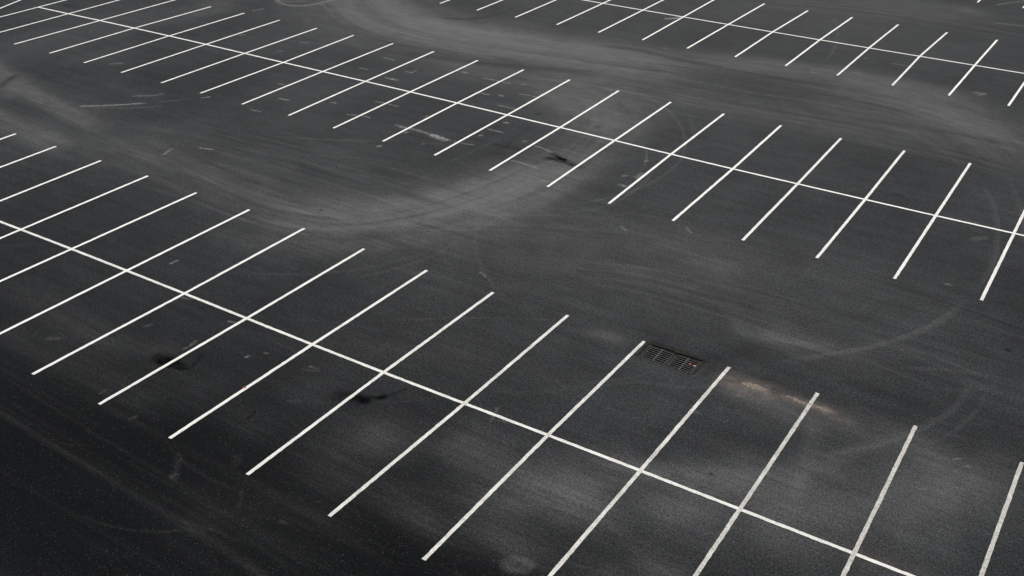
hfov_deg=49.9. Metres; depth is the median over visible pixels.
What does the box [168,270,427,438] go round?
bay line
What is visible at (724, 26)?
bay line
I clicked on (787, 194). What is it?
bay line
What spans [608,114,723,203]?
bay line
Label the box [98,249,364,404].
bay line
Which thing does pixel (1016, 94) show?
bay line
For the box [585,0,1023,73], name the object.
parking line
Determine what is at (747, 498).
bay line
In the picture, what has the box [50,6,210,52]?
bay line
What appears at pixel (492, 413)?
parking line
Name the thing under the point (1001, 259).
bay line
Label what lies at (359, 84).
bay line
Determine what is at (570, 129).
parking line
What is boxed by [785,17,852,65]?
bay line
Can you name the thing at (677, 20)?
bay line
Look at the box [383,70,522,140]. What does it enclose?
bay line
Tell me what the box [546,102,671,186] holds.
bay line
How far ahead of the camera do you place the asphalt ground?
36.37 m
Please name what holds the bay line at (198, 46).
on the asphalt ground
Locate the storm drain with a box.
[637,343,702,373]
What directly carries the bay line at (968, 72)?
on the asphalt ground
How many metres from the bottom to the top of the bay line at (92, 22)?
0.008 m
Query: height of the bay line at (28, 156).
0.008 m
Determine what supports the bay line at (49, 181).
on the asphalt ground
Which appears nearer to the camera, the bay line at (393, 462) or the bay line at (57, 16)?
the bay line at (393, 462)
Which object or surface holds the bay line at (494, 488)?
on the asphalt ground
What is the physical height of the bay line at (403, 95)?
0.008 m
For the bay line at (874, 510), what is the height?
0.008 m
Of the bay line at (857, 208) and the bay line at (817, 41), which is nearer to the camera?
the bay line at (857, 208)
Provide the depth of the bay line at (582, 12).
65.31 m
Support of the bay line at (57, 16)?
on the asphalt ground
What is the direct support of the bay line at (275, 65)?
on the asphalt ground
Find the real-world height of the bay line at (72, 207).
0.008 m
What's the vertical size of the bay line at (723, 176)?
0.008 m
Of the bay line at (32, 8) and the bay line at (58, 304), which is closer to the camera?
the bay line at (58, 304)
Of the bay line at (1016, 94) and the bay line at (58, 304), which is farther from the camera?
the bay line at (1016, 94)
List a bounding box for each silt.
[742,382,766,390]
[783,396,827,411]
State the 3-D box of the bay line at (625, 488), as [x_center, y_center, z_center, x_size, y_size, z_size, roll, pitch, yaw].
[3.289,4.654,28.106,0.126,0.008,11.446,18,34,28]
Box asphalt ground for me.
[0,0,1023,575]
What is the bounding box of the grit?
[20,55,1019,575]
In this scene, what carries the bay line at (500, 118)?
on the asphalt ground
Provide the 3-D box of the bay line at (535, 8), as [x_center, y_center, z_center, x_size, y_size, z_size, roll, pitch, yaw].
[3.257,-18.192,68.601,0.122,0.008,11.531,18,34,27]
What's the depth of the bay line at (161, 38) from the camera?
59.90 m
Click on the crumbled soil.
(678, 352)
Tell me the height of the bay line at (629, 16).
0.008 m
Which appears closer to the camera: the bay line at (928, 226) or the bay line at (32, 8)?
the bay line at (928, 226)
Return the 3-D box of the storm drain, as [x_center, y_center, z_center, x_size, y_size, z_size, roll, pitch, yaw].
[4.696,2.571,32.965,1.780,1.100,0.830,18,34,27]
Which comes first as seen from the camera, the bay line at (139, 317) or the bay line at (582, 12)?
the bay line at (139, 317)
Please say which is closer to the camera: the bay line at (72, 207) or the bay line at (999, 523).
the bay line at (999, 523)
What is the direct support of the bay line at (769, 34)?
on the asphalt ground
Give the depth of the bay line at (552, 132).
48.45 m
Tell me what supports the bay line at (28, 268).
on the asphalt ground
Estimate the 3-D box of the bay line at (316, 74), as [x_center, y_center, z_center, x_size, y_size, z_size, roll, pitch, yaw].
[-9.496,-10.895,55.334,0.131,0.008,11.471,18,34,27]
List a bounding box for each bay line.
[0,0,117,32]
[0,146,56,167]
[0,160,100,201]
[0,176,147,238]
[0,192,195,281]
[0,209,249,334]
[1,0,64,16]
[15,0,173,43]
[31,228,304,374]
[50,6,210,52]
[83,13,243,62]
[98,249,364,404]
[121,20,279,72]
[161,28,316,82]
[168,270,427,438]
[201,35,353,92]
[242,43,393,103]
[246,292,493,474]
[289,51,433,115]
[328,315,568,516]
[333,60,478,127]
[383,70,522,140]
[422,341,644,560]
[434,80,569,155]
[489,91,618,170]
[516,0,555,16]
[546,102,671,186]
[548,366,730,575]
[556,0,609,24]
[599,0,662,31]
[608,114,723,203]
[642,0,713,39]
[672,125,781,220]
[687,4,763,47]
[693,393,818,575]
[734,10,807,56]
[742,138,841,240]
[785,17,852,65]
[815,150,904,257]
[837,24,897,75]
[841,425,916,575]
[892,32,947,85]
[893,163,971,278]
[948,40,997,95]
[979,462,1023,575]
[980,210,1023,300]
[1007,82,1023,105]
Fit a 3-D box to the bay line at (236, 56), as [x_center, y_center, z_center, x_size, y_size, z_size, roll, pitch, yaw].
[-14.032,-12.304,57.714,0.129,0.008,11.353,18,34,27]
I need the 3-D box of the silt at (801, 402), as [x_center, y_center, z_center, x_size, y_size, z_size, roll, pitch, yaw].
[8.205,3.216,30.786,1.388,0.031,0.266,18,34,27]
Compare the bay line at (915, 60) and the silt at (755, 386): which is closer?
the silt at (755, 386)
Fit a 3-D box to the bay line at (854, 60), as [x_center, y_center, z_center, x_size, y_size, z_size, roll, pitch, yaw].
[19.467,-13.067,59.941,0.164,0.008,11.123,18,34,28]
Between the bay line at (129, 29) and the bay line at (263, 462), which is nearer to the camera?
the bay line at (263, 462)
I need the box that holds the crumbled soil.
[635,341,707,374]
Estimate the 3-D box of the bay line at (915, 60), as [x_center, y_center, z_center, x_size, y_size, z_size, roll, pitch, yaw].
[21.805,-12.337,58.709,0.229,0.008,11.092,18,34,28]

